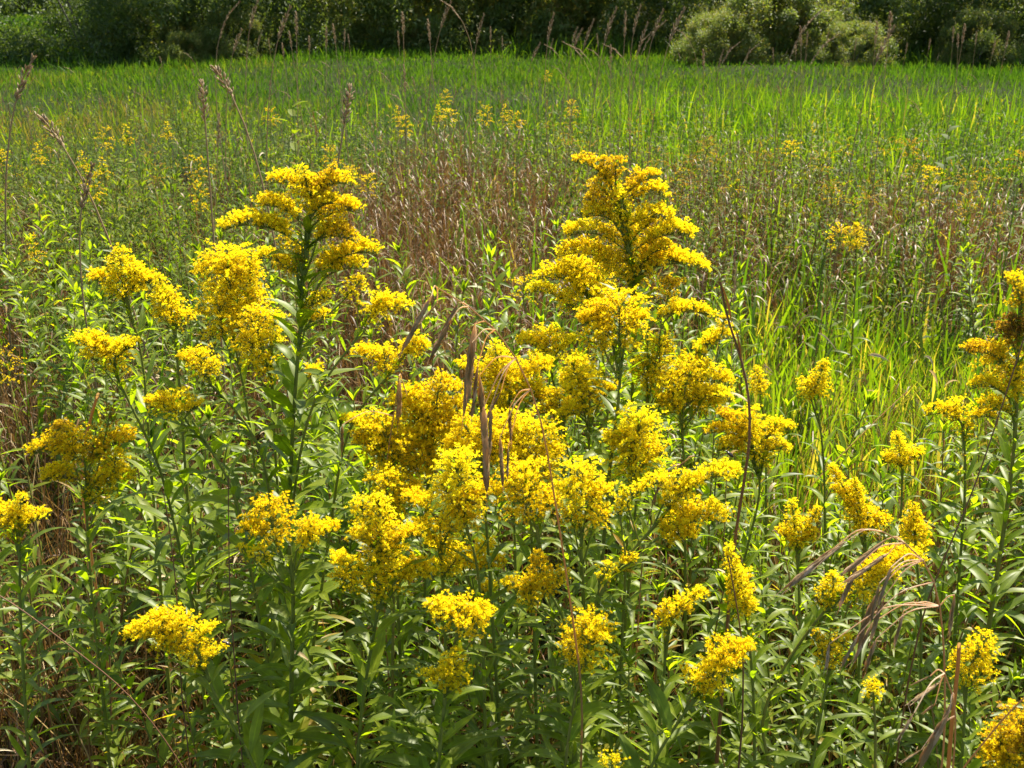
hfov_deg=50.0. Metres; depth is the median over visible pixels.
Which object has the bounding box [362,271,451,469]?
leafy stalk
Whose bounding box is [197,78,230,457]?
seed stalk
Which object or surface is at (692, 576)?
leafy stalk
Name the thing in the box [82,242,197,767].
goldenrod
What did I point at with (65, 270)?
leafy stalk
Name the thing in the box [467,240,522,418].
leafy stalk
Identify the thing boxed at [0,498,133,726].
leafy stalk
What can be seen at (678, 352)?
leafy stalk
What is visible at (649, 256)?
goldenrod
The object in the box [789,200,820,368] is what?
goldenrod
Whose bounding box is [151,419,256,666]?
leafy stalk
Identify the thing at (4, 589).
leafy stalk
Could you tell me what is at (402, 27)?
seed stalk
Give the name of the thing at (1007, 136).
seed stalk
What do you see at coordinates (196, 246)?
leafy stalk
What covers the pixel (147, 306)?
leafy stalk
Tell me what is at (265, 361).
goldenrod
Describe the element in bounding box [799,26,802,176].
seed stalk
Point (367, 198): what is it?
goldenrod
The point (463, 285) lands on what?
leafy stalk
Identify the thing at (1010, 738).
goldenrod
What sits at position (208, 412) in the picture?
leafy stalk
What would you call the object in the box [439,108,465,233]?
goldenrod
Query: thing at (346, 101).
seed stalk
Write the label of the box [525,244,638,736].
goldenrod
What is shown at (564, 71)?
seed stalk
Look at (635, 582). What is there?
leafy stalk
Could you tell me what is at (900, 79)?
seed stalk
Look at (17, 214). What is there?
goldenrod
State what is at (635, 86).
seed stalk
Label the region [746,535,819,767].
leafy stalk
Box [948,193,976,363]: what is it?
goldenrod
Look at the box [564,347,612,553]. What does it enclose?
leafy stalk
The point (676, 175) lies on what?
goldenrod
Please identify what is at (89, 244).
leafy stalk
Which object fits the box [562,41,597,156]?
seed stalk
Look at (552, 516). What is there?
leafy stalk
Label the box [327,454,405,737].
leafy stalk
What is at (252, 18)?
seed stalk
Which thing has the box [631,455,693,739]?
seed grass
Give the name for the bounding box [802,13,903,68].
bush
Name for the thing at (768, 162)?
goldenrod
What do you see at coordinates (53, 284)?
leafy stalk
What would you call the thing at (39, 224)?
leafy stalk
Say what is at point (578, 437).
leafy stalk
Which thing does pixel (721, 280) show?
leafy stalk
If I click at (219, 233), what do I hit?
leafy stalk
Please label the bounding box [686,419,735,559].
leafy stalk
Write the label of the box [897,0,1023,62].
bush
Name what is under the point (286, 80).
seed stalk
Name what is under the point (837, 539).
leafy stalk
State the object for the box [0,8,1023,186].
short grass
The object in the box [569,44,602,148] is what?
seed stalk
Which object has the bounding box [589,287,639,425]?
leafy stalk
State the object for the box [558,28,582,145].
seed stalk
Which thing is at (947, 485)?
leafy stalk
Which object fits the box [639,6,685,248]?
seed stalk
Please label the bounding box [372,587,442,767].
leafy stalk
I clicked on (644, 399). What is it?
leafy stalk
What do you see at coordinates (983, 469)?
leafy stalk
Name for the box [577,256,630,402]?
leafy stalk
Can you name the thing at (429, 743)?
leafy stalk
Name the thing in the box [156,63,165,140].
seed stalk
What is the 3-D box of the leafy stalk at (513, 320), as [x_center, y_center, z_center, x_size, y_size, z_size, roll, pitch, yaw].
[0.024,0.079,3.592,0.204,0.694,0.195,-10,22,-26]
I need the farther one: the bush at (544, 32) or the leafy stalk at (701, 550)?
the bush at (544, 32)
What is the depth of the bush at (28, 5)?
41.05 m
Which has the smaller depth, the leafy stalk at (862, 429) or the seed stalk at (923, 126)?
the leafy stalk at (862, 429)
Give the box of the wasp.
[221,638,230,644]
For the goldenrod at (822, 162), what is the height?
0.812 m
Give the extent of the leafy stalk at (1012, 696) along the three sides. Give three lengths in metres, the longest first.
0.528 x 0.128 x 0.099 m
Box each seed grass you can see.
[340,374,406,708]
[400,285,582,767]
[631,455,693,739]
[776,529,955,767]
[896,669,955,767]
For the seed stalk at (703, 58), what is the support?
on the ground at (896, 82)
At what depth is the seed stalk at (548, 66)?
10.24 m
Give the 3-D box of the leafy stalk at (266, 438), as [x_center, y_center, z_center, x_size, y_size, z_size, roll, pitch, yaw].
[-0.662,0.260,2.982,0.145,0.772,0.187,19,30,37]
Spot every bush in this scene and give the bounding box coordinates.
[0,0,73,15]
[0,0,231,65]
[8,0,36,13]
[32,0,176,12]
[56,0,342,63]
[58,0,282,26]
[77,0,200,63]
[157,25,211,66]
[184,0,416,57]
[188,0,279,64]
[201,3,270,52]
[259,0,400,49]
[285,0,525,54]
[352,0,547,33]
[354,0,632,53]
[360,1,432,47]
[397,8,452,53]
[427,0,517,45]
[469,0,714,51]
[503,0,563,48]
[520,13,572,51]
[530,0,713,36]
[558,0,777,51]
[570,0,647,47]
[627,1,781,33]
[668,2,759,65]
[677,0,864,60]
[699,0,849,64]
[710,0,955,60]
[725,1,819,44]
[782,1,866,63]
[793,0,1023,60]
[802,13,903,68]
[851,0,939,57]
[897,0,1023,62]
[924,0,1023,68]
[931,0,1023,55]
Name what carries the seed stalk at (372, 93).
on the ground at (896, 82)
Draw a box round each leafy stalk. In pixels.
[0,211,58,393]
[0,233,53,422]
[0,250,64,398]
[0,255,12,383]
[0,403,39,560]
[0,443,16,601]
[0,465,19,717]
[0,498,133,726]
[0,536,83,767]
[0,538,53,746]
[6,254,66,453]
[11,298,90,479]
[23,232,97,388]
[24,184,69,376]
[29,285,102,510]
[35,272,98,513]
[37,572,143,767]
[40,481,134,764]
[44,278,150,457]
[52,281,93,474]
[54,193,106,384]
[55,259,124,396]
[56,400,125,584]
[59,343,161,583]
[60,236,121,426]
[61,352,150,615]
[68,237,119,419]
[71,348,156,611]
[79,398,163,652]
[79,589,154,767]
[81,247,113,364]
[82,312,160,553]
[85,437,184,711]
[91,628,192,767]
[93,284,185,472]
[93,320,165,503]
[94,416,190,698]
[98,229,186,393]
[101,264,168,483]
[108,263,166,449]
[114,365,177,621]
[116,495,221,746]
[137,377,236,601]
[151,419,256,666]
[163,261,212,441]
[164,674,215,767]
[167,291,205,454]
[167,343,244,484]
[170,385,251,655]
[172,400,237,666]
[183,428,251,663]
[184,250,240,454]
[186,242,260,417]
[197,715,251,767]
[206,592,263,767]
[213,343,269,578]
[213,352,273,577]
[215,229,266,352]
[224,514,281,762]
[230,454,307,681]
[232,186,257,380]
[241,347,282,571]
[243,510,370,764]
[245,562,297,754]
[250,207,282,378]
[256,242,302,416]
[260,272,302,433]
[260,532,349,765]
[262,378,356,559]
[267,342,308,489]
[267,457,340,625]
[277,319,328,512]
[279,241,316,391]
[280,359,350,605]
[282,395,342,576]
[295,307,331,440]
[295,416,382,677]
[301,451,337,607]
[302,361,375,576]
[302,409,366,675]
[306,315,348,500]
[307,379,362,564]
[310,744,351,767]
[313,443,390,733]
[316,270,352,409]
[318,409,376,629]
[322,460,394,703]
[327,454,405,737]
[332,384,411,656]
[332,634,385,767]
[337,437,420,659]
[354,239,403,380]
[354,327,389,417]
[354,383,402,514]
[357,368,413,532]
[361,575,428,750]
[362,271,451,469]
[363,516,404,767]
[365,672,436,767]
[365,703,393,767]
[367,415,427,676]
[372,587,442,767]
[373,706,434,767]
[386,235,440,376]
[391,455,503,726]
[395,420,443,648]
[396,599,465,767]
[396,695,432,767]
[400,403,467,670]
[402,438,455,704]
[405,713,452,765]
[409,351,441,510]
[416,470,474,638]
[417,446,472,595]
[419,314,452,517]
[422,406,521,646]
[432,357,459,511]
[432,656,525,767]
[438,278,478,438]
[441,264,473,358]
[445,451,519,663]
[464,532,529,736]
[465,588,565,767]
[466,457,526,730]
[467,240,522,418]
[468,346,506,478]
[470,291,529,506]
[476,382,523,581]
[479,224,546,376]
[483,555,542,763]
[487,387,529,634]
[498,312,545,461]
[500,430,570,669]
[520,308,557,536]
[522,280,557,414]
[523,345,654,566]
[523,366,577,550]
[524,372,588,623]
[527,495,590,767]
[541,398,606,585]
[542,218,574,372]
[543,316,584,557]
[551,433,601,691]
[557,389,607,618]
[558,644,605,751]
[563,488,652,744]
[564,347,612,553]
[568,637,661,767]
[575,272,627,460]
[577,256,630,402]
[581,275,609,425]
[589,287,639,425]
[596,277,646,484]
[601,329,641,490]
[602,342,692,557]
[606,298,686,520]
[606,451,660,680]
[607,311,698,498]
[608,436,681,649]
[608,646,650,767]
[612,377,637,501]
[614,649,712,767]
[615,397,671,570]
[616,412,685,685]
[620,282,677,491]
[621,566,690,767]
[634,255,676,439]
[637,341,681,595]
[645,349,681,540]
[658,258,706,368]
[663,354,696,501]
[665,429,718,671]
[667,544,781,767]
[671,297,742,540]
[671,336,726,494]
[672,564,785,767]
[673,566,760,767]
[676,348,751,612]
[678,385,754,654]
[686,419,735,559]
[687,499,775,679]
[687,693,752,767]
[701,257,749,399]
[702,251,730,365]
[702,438,761,607]
[705,666,768,767]
[714,289,761,420]
[738,392,800,651]
[744,493,816,729]
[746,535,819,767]
[757,523,839,766]
[767,387,880,656]
[768,602,849,767]
[781,538,875,767]
[794,544,855,732]
[800,494,858,703]
[801,392,946,636]
[815,453,881,730]
[825,648,893,767]
[830,717,863,767]
[834,446,923,702]
[839,529,928,737]
[858,535,917,767]
[860,624,936,767]
[884,515,1022,767]
[885,658,979,767]
[895,501,987,763]
[901,417,969,667]
[901,674,959,767]
[913,412,997,709]
[915,616,994,765]
[919,660,1023,767]
[925,401,1023,635]
[936,669,998,767]
[948,240,991,372]
[956,217,992,358]
[956,392,1017,676]
[980,383,1023,650]
[981,480,1023,718]
[983,660,1023,767]
[989,512,1023,632]
[992,470,1023,675]
[999,536,1023,695]
[1000,476,1023,527]
[1001,471,1023,605]
[1001,633,1023,713]
[1002,354,1023,457]
[1002,380,1023,585]
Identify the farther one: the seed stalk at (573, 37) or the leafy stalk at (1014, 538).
the seed stalk at (573, 37)
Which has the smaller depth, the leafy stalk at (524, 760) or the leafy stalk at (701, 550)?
the leafy stalk at (524, 760)
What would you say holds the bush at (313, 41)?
on the ground at (896, 82)
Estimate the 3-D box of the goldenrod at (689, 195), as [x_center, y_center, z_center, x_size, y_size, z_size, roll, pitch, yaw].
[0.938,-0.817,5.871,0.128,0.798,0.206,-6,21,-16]
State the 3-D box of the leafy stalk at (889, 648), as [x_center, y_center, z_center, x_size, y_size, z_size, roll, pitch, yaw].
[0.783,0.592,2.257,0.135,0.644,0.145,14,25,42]
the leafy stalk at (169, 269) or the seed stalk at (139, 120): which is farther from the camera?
the seed stalk at (139, 120)
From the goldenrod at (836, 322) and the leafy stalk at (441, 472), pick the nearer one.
the leafy stalk at (441, 472)
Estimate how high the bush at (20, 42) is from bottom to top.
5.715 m
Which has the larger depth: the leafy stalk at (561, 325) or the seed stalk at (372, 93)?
the seed stalk at (372, 93)
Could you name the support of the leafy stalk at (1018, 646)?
on the ground at (896, 82)
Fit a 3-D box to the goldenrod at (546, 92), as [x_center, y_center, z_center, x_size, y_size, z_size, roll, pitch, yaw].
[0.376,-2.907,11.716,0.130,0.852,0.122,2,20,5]
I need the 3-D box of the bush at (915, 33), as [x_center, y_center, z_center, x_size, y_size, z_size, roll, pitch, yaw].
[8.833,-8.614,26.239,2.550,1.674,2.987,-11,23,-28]
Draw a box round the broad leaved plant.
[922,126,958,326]
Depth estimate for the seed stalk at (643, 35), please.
6.58 m
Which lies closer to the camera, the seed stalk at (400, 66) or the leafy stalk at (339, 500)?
the leafy stalk at (339, 500)
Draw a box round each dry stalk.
[0,595,182,767]
[81,393,121,767]
[163,491,190,767]
[228,477,243,767]
[715,281,750,763]
[727,555,743,767]
[785,391,906,689]
[894,338,1023,767]
[946,643,960,767]
[963,697,1023,767]
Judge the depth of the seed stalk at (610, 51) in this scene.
7.39 m
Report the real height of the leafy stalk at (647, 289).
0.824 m
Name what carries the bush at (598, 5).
on the ground at (896, 82)
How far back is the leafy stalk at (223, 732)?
1.80 m
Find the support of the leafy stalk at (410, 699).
on the ground at (896, 82)
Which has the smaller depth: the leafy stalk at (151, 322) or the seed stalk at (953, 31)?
the leafy stalk at (151, 322)
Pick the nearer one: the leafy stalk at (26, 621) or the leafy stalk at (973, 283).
the leafy stalk at (26, 621)
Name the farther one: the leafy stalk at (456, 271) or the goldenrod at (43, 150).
the goldenrod at (43, 150)
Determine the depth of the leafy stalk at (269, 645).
2.11 m
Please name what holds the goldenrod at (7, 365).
on the ground at (896, 82)
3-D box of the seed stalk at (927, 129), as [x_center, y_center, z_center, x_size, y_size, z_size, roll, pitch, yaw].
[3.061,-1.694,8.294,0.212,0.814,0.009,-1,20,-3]
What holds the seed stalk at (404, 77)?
on the ground at (896, 82)
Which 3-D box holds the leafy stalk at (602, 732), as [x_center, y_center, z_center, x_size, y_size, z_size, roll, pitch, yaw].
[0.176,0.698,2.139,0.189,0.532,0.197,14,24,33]
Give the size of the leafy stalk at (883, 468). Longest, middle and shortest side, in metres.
0.762 x 0.250 x 0.202 m
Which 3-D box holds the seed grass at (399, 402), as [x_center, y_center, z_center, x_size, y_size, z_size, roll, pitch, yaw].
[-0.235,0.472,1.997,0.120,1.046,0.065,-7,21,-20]
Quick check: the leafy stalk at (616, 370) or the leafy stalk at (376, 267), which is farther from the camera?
the leafy stalk at (376, 267)
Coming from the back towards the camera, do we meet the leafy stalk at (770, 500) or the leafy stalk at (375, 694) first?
the leafy stalk at (770, 500)
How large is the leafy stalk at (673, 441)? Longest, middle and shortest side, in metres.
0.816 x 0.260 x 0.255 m
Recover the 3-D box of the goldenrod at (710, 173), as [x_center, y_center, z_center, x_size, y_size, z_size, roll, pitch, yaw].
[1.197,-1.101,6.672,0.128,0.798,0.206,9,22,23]
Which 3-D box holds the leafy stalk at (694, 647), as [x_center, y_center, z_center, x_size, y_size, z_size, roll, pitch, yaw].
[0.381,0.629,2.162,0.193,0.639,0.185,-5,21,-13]
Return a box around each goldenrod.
[0,149,46,309]
[0,162,41,276]
[0,192,44,320]
[0,207,19,285]
[0,343,56,593]
[0,490,84,767]
[22,402,142,767]
[24,232,68,431]
[31,142,76,306]
[32,133,57,253]
[33,143,59,238]
[44,120,70,225]
[66,327,245,767]
[75,150,119,331]
[78,171,113,335]
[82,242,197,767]
[95,125,125,241]
[95,156,138,314]
[118,602,336,767]
[120,124,162,283]
[133,272,257,767]
[141,143,165,260]
[142,386,311,767]
[143,162,184,283]
[159,121,185,274]
[175,342,342,767]
[183,155,216,337]
[189,238,329,705]
[190,287,281,759]
[191,179,220,357]
[215,161,384,767]
[219,490,353,767]
[226,302,334,763]
[244,284,414,766]
[261,107,280,244]
[275,489,439,767]
[277,101,310,377]
[277,329,431,763]
[320,144,344,298]
[337,459,429,767]
[338,405,437,755]
[341,165,373,334]
[358,172,381,365]
[369,587,501,767]
[369,645,524,767]
[385,366,478,756]
[391,106,417,247]
[395,116,415,267]
[400,485,483,767]
[421,442,521,767]
[421,534,529,767]
[426,104,442,247]
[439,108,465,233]
[441,89,451,160]
[441,404,534,767]
[453,338,554,767]
[470,402,587,767]
[477,104,493,223]
[491,452,597,767]
[499,547,623,767]
[500,103,516,193]
[504,110,526,258]
[506,274,544,407]
[515,322,590,703]
[516,602,626,767]
[524,456,742,767]
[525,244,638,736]
[534,383,616,733]
[541,121,561,198]
[543,71,550,136]
[545,455,627,764]
[555,150,711,758]
[555,349,636,753]
[556,297,739,737]
[558,283,658,763]
[560,99,580,200]
[561,126,582,205]
[562,112,578,197]
[562,135,578,219]
[579,140,600,216]
[587,584,722,767]
[589,399,673,767]
[598,748,629,767]
[608,629,756,767]
[623,121,644,210]
[644,147,670,219]
[646,109,661,177]
[648,350,735,762]
[661,163,688,315]
[672,192,691,347]
[675,176,696,328]
[677,155,704,267]
[680,154,698,273]
[683,140,718,240]
[688,402,797,761]
[693,135,714,211]
[697,153,731,278]
[699,541,793,767]
[702,137,721,229]
[705,154,727,281]
[714,169,745,307]
[715,539,930,767]
[733,364,792,690]
[750,137,772,249]
[756,152,779,274]
[757,497,833,767]
[765,626,866,767]
[776,140,801,301]
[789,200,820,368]
[795,357,852,704]
[798,149,834,291]
[798,178,838,332]
[802,222,849,417]
[805,179,842,325]
[805,225,869,429]
[811,181,844,332]
[816,180,852,340]
[822,462,896,767]
[826,136,853,249]
[829,674,917,767]
[832,222,872,431]
[848,189,875,341]
[854,178,884,328]
[866,430,925,766]
[872,136,894,252]
[884,500,960,766]
[892,166,920,311]
[896,137,926,276]
[900,150,930,283]
[901,393,1008,742]
[912,626,1003,767]
[913,184,940,349]
[915,165,945,335]
[915,268,1023,767]
[925,159,966,290]
[936,168,991,313]
[944,164,980,322]
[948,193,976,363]
[950,187,984,351]
[953,210,981,368]
[958,203,1007,371]
[964,161,1005,304]
[977,698,1023,767]
[988,150,1023,334]
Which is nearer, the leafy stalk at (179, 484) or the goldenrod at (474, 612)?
the goldenrod at (474, 612)
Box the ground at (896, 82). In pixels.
[0,0,1023,767]
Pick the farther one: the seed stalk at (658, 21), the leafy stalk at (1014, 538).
the seed stalk at (658, 21)
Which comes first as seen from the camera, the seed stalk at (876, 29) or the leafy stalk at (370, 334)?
the leafy stalk at (370, 334)
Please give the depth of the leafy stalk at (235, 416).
2.96 m
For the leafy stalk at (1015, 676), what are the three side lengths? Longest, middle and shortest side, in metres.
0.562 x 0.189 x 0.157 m
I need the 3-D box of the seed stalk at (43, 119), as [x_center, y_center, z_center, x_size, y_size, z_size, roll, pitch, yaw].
[-1.268,-0.212,3.530,0.128,1.320,0.038,-9,20,3]
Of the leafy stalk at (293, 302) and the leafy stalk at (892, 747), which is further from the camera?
the leafy stalk at (293, 302)
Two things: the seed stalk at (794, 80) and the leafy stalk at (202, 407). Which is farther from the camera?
the seed stalk at (794, 80)
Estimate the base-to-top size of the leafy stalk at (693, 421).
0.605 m
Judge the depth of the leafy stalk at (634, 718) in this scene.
1.98 m
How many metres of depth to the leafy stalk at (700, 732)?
2.16 m
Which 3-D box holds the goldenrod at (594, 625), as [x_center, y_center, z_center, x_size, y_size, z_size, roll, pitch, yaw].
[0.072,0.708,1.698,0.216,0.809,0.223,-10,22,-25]
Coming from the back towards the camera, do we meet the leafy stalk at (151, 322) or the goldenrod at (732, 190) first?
the goldenrod at (732, 190)
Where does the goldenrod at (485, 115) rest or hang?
on the ground at (896, 82)
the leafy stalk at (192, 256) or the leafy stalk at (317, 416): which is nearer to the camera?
the leafy stalk at (317, 416)
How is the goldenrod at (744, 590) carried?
on the ground at (896, 82)
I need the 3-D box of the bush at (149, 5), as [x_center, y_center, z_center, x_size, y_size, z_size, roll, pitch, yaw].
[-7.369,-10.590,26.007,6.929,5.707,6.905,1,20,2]
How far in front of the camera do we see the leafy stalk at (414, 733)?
1.89 m
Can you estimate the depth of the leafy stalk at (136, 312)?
3.83 m
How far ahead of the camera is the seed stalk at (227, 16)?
7.22 m
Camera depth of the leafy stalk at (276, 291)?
4.17 m
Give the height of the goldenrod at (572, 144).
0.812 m
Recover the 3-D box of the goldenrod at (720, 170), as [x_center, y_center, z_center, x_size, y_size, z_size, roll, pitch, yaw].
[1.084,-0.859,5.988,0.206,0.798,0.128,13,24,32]
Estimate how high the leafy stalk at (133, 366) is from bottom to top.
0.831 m
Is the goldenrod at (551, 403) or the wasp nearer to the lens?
the wasp
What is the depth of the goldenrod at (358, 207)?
4.81 m
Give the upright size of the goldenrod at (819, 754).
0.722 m
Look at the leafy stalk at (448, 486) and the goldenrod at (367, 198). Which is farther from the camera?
the goldenrod at (367, 198)
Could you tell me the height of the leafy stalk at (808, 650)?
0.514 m
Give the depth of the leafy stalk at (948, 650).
2.04 m
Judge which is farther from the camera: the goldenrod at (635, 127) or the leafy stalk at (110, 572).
the goldenrod at (635, 127)
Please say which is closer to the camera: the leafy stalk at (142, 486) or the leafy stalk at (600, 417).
the leafy stalk at (142, 486)
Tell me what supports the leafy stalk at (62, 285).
on the ground at (896, 82)
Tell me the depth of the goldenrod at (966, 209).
4.90 m
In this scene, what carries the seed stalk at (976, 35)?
on the ground at (896, 82)
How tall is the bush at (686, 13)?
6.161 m
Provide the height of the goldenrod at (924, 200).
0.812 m
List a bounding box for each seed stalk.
[5,53,36,398]
[27,76,41,179]
[36,113,180,462]
[79,161,102,416]
[99,98,114,204]
[139,88,152,157]
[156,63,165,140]
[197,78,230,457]
[204,113,221,431]
[210,64,291,349]
[215,1,240,209]
[225,28,242,200]
[245,0,258,222]
[256,32,261,136]
[256,91,275,188]
[265,5,291,239]
[268,38,283,145]
[281,43,294,158]
[288,31,305,143]
[294,11,298,169]
[295,83,354,421]
[308,36,311,150]
[312,103,336,168]
[325,25,327,219]
[332,23,354,212]
[340,28,345,160]
[340,57,341,122]
[348,36,362,147]
[372,58,384,144]
[388,93,425,175]
[397,31,404,127]
[401,12,406,164]
[402,64,411,295]
[415,95,430,160]
[421,0,451,200]
[426,19,443,210]
[440,0,476,183]
[468,12,484,243]
[490,27,491,105]
[515,43,540,159]
[544,44,568,103]
[545,12,554,205]
[547,40,552,158]
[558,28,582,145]
[562,18,594,193]
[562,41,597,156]
[569,26,577,139]
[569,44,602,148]
[585,6,617,199]
[587,48,613,129]
[596,35,604,146]
[602,43,642,156]
[609,45,612,168]
[616,12,626,185]
[623,20,666,185]
[628,21,648,210]
[629,4,641,195]
[629,32,651,96]
[633,9,663,201]
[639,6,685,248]
[647,93,674,182]
[677,30,699,120]
[702,43,738,163]
[702,49,704,240]
[716,50,723,157]
[721,260,737,592]
[728,43,759,139]
[741,47,749,153]
[771,8,823,261]
[772,48,773,135]
[773,34,838,207]
[777,86,785,143]
[791,45,796,138]
[796,31,808,146]
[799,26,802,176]
[809,101,828,192]
[818,293,847,516]
[828,25,895,314]
[839,39,856,150]
[858,21,878,216]
[864,11,892,269]
[879,100,897,177]
[889,44,907,138]
[890,92,903,183]
[909,38,930,153]
[909,99,923,191]
[910,104,928,173]
[932,23,965,213]
[935,86,967,179]
[944,26,954,156]
[953,33,959,154]
[961,31,977,161]
[964,41,995,172]
[973,30,1009,191]
[995,102,1010,192]
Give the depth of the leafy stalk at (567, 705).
2.00 m
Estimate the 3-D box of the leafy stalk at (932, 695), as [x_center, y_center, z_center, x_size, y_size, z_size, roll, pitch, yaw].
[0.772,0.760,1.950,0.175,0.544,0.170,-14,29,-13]
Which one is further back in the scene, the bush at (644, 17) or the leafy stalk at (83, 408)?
the bush at (644, 17)
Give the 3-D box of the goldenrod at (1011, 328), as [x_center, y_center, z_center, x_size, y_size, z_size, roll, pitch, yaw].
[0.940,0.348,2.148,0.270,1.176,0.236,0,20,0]
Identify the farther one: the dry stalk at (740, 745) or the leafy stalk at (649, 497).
the leafy stalk at (649, 497)
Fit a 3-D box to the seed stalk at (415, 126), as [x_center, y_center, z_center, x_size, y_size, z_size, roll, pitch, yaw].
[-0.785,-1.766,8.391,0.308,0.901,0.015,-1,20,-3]
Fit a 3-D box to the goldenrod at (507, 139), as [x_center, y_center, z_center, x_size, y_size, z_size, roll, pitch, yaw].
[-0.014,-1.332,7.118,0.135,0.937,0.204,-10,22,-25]
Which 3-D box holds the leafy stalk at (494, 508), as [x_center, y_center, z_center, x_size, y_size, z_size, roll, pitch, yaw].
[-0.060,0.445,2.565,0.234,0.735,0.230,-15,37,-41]
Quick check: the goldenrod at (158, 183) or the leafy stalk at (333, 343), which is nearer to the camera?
the leafy stalk at (333, 343)
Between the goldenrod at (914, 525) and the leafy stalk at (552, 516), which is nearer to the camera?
the goldenrod at (914, 525)
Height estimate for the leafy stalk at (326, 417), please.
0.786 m
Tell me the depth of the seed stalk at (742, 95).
10.09 m
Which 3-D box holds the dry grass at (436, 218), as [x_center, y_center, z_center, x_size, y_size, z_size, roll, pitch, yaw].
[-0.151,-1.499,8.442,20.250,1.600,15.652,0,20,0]
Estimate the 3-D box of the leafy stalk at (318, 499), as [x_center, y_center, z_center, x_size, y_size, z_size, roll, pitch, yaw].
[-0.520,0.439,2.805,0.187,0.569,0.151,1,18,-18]
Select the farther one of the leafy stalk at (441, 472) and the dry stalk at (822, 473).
the leafy stalk at (441, 472)
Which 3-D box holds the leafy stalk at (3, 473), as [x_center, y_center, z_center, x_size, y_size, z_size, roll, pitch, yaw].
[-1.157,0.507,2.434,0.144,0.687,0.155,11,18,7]
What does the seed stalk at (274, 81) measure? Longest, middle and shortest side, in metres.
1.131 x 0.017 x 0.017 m
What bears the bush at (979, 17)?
on the ground at (896, 82)
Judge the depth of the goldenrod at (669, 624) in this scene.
1.70 m
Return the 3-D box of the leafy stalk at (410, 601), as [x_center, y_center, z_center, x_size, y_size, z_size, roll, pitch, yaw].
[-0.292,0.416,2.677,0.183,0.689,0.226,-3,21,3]
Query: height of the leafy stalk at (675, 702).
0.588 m
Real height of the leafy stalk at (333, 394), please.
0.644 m
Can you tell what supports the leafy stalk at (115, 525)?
on the ground at (896, 82)
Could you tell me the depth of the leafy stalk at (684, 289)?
4.33 m
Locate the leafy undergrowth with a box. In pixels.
[0,71,1023,390]
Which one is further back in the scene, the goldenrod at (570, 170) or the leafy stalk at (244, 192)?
the goldenrod at (570, 170)
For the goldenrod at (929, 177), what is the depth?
4.92 m
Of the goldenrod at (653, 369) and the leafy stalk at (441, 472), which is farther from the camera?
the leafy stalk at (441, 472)
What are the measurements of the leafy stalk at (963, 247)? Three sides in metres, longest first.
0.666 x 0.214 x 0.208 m
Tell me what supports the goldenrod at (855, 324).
on the ground at (896, 82)
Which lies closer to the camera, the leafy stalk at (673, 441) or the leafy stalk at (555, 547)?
the leafy stalk at (555, 547)
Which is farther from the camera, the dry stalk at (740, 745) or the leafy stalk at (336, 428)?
the leafy stalk at (336, 428)
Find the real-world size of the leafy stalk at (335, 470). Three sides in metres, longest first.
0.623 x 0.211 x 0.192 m
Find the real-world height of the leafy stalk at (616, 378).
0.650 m
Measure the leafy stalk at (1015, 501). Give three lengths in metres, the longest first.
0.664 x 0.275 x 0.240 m
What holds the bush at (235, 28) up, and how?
on the ground at (896, 82)
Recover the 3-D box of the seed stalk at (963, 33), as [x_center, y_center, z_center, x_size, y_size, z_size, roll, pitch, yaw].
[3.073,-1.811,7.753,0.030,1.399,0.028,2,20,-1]
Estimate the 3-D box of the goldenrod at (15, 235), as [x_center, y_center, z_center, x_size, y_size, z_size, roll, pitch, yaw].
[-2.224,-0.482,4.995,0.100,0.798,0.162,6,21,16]
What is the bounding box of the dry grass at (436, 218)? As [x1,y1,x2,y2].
[0,84,1023,767]
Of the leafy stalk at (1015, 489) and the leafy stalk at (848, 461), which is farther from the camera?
the leafy stalk at (1015, 489)
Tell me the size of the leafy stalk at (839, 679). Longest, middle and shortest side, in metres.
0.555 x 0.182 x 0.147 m
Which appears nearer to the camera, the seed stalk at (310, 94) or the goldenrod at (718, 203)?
the goldenrod at (718, 203)
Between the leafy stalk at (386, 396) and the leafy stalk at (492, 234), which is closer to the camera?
the leafy stalk at (386, 396)
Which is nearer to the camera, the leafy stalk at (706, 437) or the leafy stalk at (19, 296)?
the leafy stalk at (706, 437)
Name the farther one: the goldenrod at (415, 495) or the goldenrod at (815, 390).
the goldenrod at (815, 390)
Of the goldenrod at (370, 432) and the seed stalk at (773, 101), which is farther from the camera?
the seed stalk at (773, 101)
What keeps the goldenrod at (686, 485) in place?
on the ground at (896, 82)
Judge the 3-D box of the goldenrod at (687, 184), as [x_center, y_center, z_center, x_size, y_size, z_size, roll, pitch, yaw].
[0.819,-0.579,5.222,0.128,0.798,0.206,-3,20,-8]
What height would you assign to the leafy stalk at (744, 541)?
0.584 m
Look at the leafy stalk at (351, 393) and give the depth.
2.69 m
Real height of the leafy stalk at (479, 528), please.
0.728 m
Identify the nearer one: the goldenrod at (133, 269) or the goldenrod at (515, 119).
the goldenrod at (133, 269)
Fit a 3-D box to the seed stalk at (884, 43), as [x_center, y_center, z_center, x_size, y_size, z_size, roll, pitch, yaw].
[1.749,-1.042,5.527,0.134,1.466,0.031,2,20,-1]
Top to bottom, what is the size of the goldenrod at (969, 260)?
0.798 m
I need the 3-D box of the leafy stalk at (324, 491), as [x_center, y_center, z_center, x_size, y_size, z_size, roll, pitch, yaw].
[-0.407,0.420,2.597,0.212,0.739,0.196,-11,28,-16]
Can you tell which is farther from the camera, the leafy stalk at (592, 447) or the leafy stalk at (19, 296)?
the leafy stalk at (19, 296)
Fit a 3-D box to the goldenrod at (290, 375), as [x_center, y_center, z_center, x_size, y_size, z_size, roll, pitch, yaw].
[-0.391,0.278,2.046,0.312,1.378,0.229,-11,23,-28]

